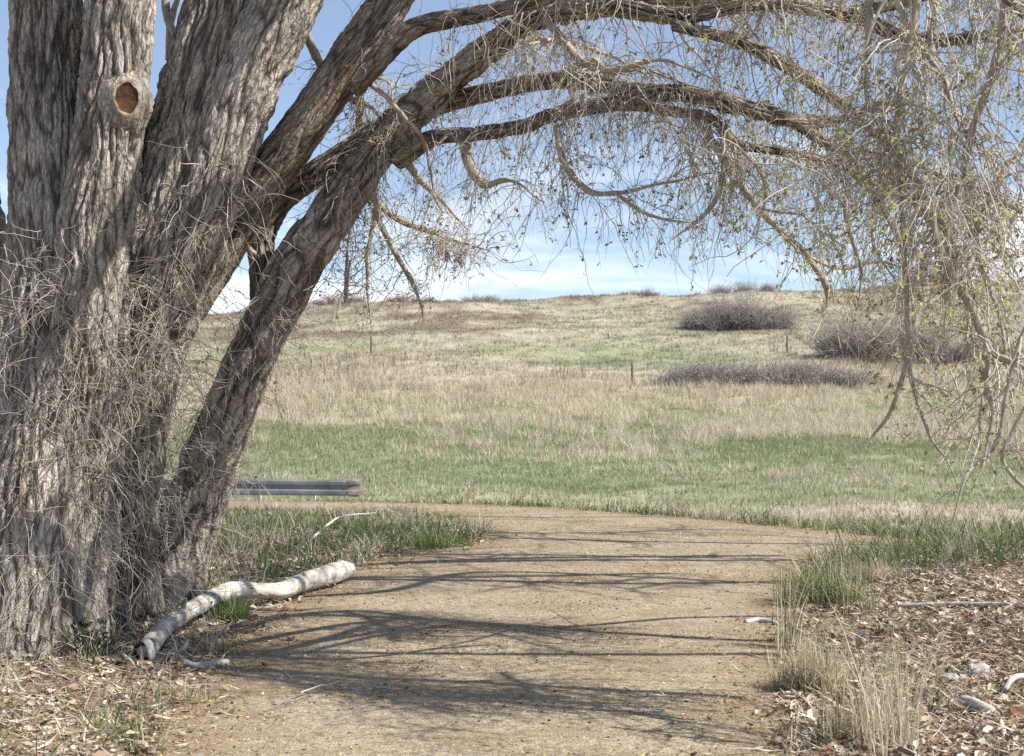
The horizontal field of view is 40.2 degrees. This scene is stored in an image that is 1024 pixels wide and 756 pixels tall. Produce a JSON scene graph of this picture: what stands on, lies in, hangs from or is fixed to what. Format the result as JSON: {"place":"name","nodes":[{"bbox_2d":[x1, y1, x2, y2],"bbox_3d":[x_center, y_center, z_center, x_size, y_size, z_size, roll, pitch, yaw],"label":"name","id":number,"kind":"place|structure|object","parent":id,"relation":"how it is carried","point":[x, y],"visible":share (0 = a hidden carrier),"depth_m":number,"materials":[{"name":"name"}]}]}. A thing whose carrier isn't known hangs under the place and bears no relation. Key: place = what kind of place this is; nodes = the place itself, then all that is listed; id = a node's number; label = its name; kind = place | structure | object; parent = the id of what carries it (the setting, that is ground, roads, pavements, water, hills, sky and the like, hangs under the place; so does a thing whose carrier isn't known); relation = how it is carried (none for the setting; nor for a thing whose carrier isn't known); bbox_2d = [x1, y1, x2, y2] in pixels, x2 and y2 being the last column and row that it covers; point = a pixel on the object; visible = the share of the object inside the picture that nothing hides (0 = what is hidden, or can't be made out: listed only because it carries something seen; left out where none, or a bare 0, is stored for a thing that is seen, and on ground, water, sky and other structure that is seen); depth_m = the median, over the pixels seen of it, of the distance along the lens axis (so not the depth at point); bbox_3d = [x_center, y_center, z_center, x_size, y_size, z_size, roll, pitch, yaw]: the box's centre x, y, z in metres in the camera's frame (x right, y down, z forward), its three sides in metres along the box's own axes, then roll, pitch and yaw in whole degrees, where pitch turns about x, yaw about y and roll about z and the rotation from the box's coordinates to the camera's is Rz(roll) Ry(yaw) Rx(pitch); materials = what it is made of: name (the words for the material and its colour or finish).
{"place":"outdoors","nodes":[
{"label":"outdoors","id":0,"kind":"place"},
{"bbox_2d":[0,282,1023,755],"bbox_3d":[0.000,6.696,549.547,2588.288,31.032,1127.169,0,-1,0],"label":"ground","id":1,"kind":"structure","parent":0,"point":[476,336],"depth_m":66.43,"materials":[{"name":"green plant"}]},
{"bbox_2d":[51,611,141,662],"bbox_3d":[-2.515,1.556,8.379,0.559,0.334,0.422,-1,-1,32],"label":"leafy plant","id":2,"kind":"object","parent":1,"relation":"on","point":[98,641],"visible":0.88,"depth_m":8.38,"materials":[{"name":"green plant"}]},
{"bbox_2d":[102,637,134,665],"bbox_3d":[-2.430,1.650,8.556,0.040,0.077,0.876,1,-1,-31],"label":"stick","id":3,"kind":"object","parent":1,"relation":"on","point":[124,655],"visible":0.41,"depth_m":8.32,"materials":[{"name":"grey wood"}]},
{"bbox_2d":[175,639,189,652],"bbox_3d":[-2.029,1.666,8.629,0.069,0.120,0.132,1,-1,-41],"label":"stick","id":4,"kind":"object","parent":1,"relation":"on","point":[185,646],"visible":0.77,"depth_m":8.58,"materials":[{"name":"grey wood"}]},
{"bbox_2d":[164,651,229,670],"bbox_3d":[-1.953,1.704,8.422,0.460,0.060,0.242,0,-1,23],"label":"stick","id":5,"kind":"object","parent":1,"relation":"on","point":[204,663],"visible":0.72,"depth_m":8.33,"materials":[{"name":"grey wood"}]},
{"bbox_2d":[195,573,216,604],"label":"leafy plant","id":6,"kind":"object","parent":1,"relation":"on","point":[213,583],"visible":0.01,"depth_m":10.30,"materials":[{"name":"green plant"}]},
{"bbox_2d":[204,582,270,625],"bbox_3d":[-2.068,1.615,10.135,0.704,0.308,0.765,0,-1,0],"label":"grass clump","id":7,"kind":"object","parent":1,"relation":"on","point":[240,610],"visible":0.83,"depth_m":10.01,"materials":[{"name":"green plant"}]},
{"bbox_2d":[133,560,355,660],"bbox_3d":[-1.997,1.617,10.374,0.493,0.266,4.056,0,-1,11],"label":"fallen log","id":8,"kind":"object","parent":1,"relation":"on","point":[152,641],"visible":0.94,"depth_m":10.63,"materials":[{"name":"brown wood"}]},
{"bbox_2d":[160,478,361,500],"bbox_3d":[-6.391,2.321,23.945,7.618,1.311,0.233,0,-1,0],"label":"guard rail","id":9,"kind":"object","parent":1,"relation":"on","point":[310,489],"visible":0.38,"depth_m":23.86,"materials":[{"name":"metal"}]},
{"bbox_2d":[309,292,366,304],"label":"shrub","id":10,"kind":"object","parent":1,"relation":"on","point":[331,301],"visible":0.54,"depth_m":182.35,"materials":[{"name":"grey plant"}]},
{"bbox_2d":[302,513,374,548],"bbox_3d":[-1.983,1.695,15.684,0.198,0.265,1.720,0,-1,19],"label":"stick","id":11,"kind":"object","parent":1,"relation":"on","point":[324,527],"visible":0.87,"depth_m":15.77,"materials":[{"name":"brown wood"}]},
{"bbox_2d":[370,336,371,353],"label":"fence post","id":12,"kind":"object","parent":1,"relation":"on","point":[371,344],"visible":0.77,"depth_m":108.00,"materials":[{"name":"grey wood"}]},
{"bbox_2d":[385,289,433,301],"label":"shrub","id":13,"kind":"object","parent":1,"relation":"on","point":[412,300],"visible":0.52,"depth_m":182.62,"materials":[{"name":"grey plant"}]},
{"bbox_2d":[405,527,477,549],"bbox_3d":[-0.789,1.732,15.287,0.947,0.255,1.249,0,-1,0],"label":"grass clump","id":14,"kind":"object","parent":1,"relation":"on","point":[470,543],"visible":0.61,"depth_m":15.22,"materials":[{"name":"green plant"}]},
{"bbox_2d":[441,292,518,302],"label":"shrub","id":15,"kind":"object","parent":1,"relation":"on","point":[486,299],"visible":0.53,"depth_m":184.04,"materials":[{"name":"grey plant"}]},
{"bbox_2d":[0,0,1023,673],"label":"tree","id":16,"kind":"object","parent":1,"relation":"on","point":[134,228],"visible":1,"depth_m":8.84,"materials":[{"name":"brown plant"}]},
{"bbox_2d":[0,517,1023,755],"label":"leaf litter","id":17,"kind":"object","parent":1,"relation":"on","point":[1016,708],"visible":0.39,"depth_m":8.07,"materials":[{"name":"brown plant"}]},
{"bbox_2d":[161,413,1023,531],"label":"field grass","id":18,"kind":"structure","parent":1,"relation":"on","point":[800,453],"depth_m":38.31,"materials":[{"name":"green plant"}]},
{"bbox_2d":[163,376,1023,494],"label":"straw tussocks","id":19,"kind":"object","parent":1,"relation":"on","point":[705,427],"visible":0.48,"depth_m":60.87,"materials":[{"name":"beige plant"}]},
{"bbox_2d":[167,279,1023,452],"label":"hill grass","id":20,"kind":"structure","parent":1,"relation":"on","point":[359,382],"depth_m":93.71,"materials":[{"name":"beige plant"}]},
{"bbox_2d":[631,361,632,383],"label":"fence post","id":21,"kind":"object","parent":1,"relation":"on","point":[631,371],"visible":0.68,"depth_m":85.96,"materials":[{"name":"grey wood"}]},
{"bbox_2d":[616,283,666,295],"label":"shrub","id":22,"kind":"object","parent":1,"relation":"on","point":[647,293],"visible":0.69,"depth_m":183.65,"materials":[{"name":"grey plant"}]},
{"bbox_2d":[670,278,802,331],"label":"shrub","id":23,"kind":"object","parent":1,"relation":"on","point":[748,317],"visible":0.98,"depth_m":127.14,"materials":[{"name":"grey plant"}]},
{"bbox_2d":[705,276,778,293],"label":"shrub","id":24,"kind":"object","parent":1,"relation":"on","point":[743,288],"visible":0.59,"depth_m":185.65,"materials":[{"name":"grey plant"}]},
{"bbox_2d":[623,343,896,388],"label":"shrub","id":25,"kind":"object","parent":1,"relation":"on","point":[789,375],"visible":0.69,"depth_m":84.06,"materials":[{"name":"grey plant"}]},
{"bbox_2d":[786,334,787,351],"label":"fence post","id":26,"kind":"object","parent":1,"relation":"on","point":[787,342],"visible":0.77,"depth_m":108.00,"materials":[{"name":"grey wood"}]},
{"bbox_2d":[773,735,808,743],"bbox_3d":[1.299,1.684,6.537,0.192,0.027,0.042,0,-1,-26],"label":"stick","id":27,"kind":"object","parent":1,"relation":"on","point":[776,742],"visible":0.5,"depth_m":6.51,"materials":[{"name":"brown wood"}]},
{"bbox_2d":[743,627,862,695],"bbox_3d":[1.632,1.547,7.745,0.831,0.371,0.819,0,-1,0],"label":"grass clump","id":28,"kind":"object","parent":1,"relation":"on","point":[800,670],"visible":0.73,"depth_m":7.63,"materials":[{"name":"beige plant"}]},
{"bbox_2d":[753,543,894,612],"bbox_3d":[2.399,1.544,10.886,1.278,0.474,1.341,1,-1,-35],"label":"grass clump","id":29,"kind":"object","parent":1,"relation":"on","point":[820,587],"visible":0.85,"depth_m":10.76,"materials":[{"name":"green plant"}]},
{"bbox_2d":[800,545,909,584],"bbox_3d":[3.114,1.613,12.233,0.980,0.375,1.142,0,-1,29],"label":"grass clump","id":30,"kind":"object","parent":1,"relation":"on","point":[872,573],"visible":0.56,"depth_m":12.10,"materials":[{"name":"plant"}]},
{"bbox_2d":[805,655,908,753],"bbox_3d":[1.605,1.477,6.505,0.317,0.474,0.526,0,-1,-18],"label":"dry grass clump","id":31,"kind":"object","parent":1,"relation":"on","point":[831,728],"visible":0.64,"depth_m":6.51,"materials":[{"name":"beige plant"}]},
{"bbox_2d":[797,294,958,362],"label":"shrub","id":32,"kind":"object","parent":1,"relation":"on","point":[827,343],"visible":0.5,"depth_m":102.12,"materials":[{"name":"grey plant"}]},
{"bbox_2d":[788,562,979,755],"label":"dry grass clump","id":33,"kind":"object","parent":1,"relation":"on","point":[900,723],"visible":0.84,"depth_m":6.45,"materials":[{"name":"beige plant"}]},
{"bbox_2d":[891,261,942,284],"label":"shrub","id":34,"kind":"object","parent":1,"relation":"on","point":[924,276],"visible":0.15,"depth_m":186.26,"materials":[{"name":"plant"}]},
{"bbox_2d":[938,673,967,683],"bbox_3d":[2.500,1.700,7.908,0.167,0.061,0.134,0,-1,0],"label":"stone","id":35,"kind":"object","parent":1,"relation":"on","point":[956,676],"visible":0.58,"depth_m":7.88,"materials":[{"name":"white stone"}]},
{"bbox_2d":[900,602,1023,607],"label":"stick","id":36,"kind":"object","parent":1,"relation":"on","point":[951,604],"visible":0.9,"depth_m":10.18,"materials":[{"name":"grey wood"}]},
{"bbox_2d":[921,330,1023,363],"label":"shrub","id":37,"kind":"object","parent":1,"relation":"on","point":[955,350],"visible":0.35,"depth_m":100.22,"materials":[{"name":"grey plant"}]},
{"bbox_2d":[958,695,996,716],"bbox_3d":[2.362,1.670,7.114,0.086,0.084,0.323,0,-1,-8],"label":"stick","id":38,"kind":"object","parent":1,"relation":"on","point":[981,705],"visible":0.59,"depth_m":7.07,"materials":[{"name":"grey wood"}]},
{"bbox_2d":[962,663,993,676],"bbox_3d":[2.682,1.692,8.056,0.177,0.098,0.134,0,-1,0],"label":"stone","id":39,"kind":"object","parent":1,"relation":"on","point":[978,666],"visible":0.57,"depth_m":8.02,"materials":[{"name":"white stone"}]},
{"bbox_2d":[999,716,1009,753],"bbox_3d":[2.302,1.665,6.555,0.030,0.034,0.672,0,-1,16],"label":"stick","id":40,"kind":"object","parent":1,"relation":"on","point":[1001,722],"visible":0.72,"depth_m":6.54,"materials":[{"name":"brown wood"}]},
{"bbox_2d":[1002,673,1023,691],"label":"stick","id":41,"kind":"object","parent":1,"relation":"on","point":[1013,678],"visible":1,"depth_m":7.52,"materials":[{"name":"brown wood"}]},
{"bbox_2d":[0,489,1023,755],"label":"verge grass","id":42,"kind":"structure","parent":0,"point":[284,521],"depth_m":13.96,"materials":[{"name":"green plant"}]},
{"bbox_2d":[0,0,1023,313],"label":"sky","id":43,"kind":"structure","parent":0,"point":[564,275],"materials":[{"name":"blue"}]},
{"bbox_2d":[148,501,937,755],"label":"path","id":44,"kind":"structure","parent":0,"point":[476,743],"depth_m":8.85,"materials":[{"name":"brown soil"}]},
{"bbox_2d":[122,501,929,755],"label":"path debris","id":45,"kind":"object","parent":44,"relation":"on","point":[473,708],"visible":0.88,"depth_m":9.11,"materials":[{"name":"brown soil"}]},
{"bbox_2d":[743,617,777,625],"bbox_3d":[1.784,1.733,9.973,0.257,0.043,0.131,0,-1,22],"label":"stick","id":46,"kind":"object","parent":44,"relation":"on","point":[757,619],"visible":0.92,"depth_m":9.97,"materials":[{"name":"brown wood"}]},
{"bbox_2d":[769,557,816,649],"bbox_3d":[1.805,1.435,8.944,0.341,0.632,0.597,0,-1,13],"label":"grass clump","id":47,"kind":"object","parent":44,"relation":"on","point":[793,633],"visible":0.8,"depth_m":8.95,"materials":[{"name":"beige plant"}]}
]}

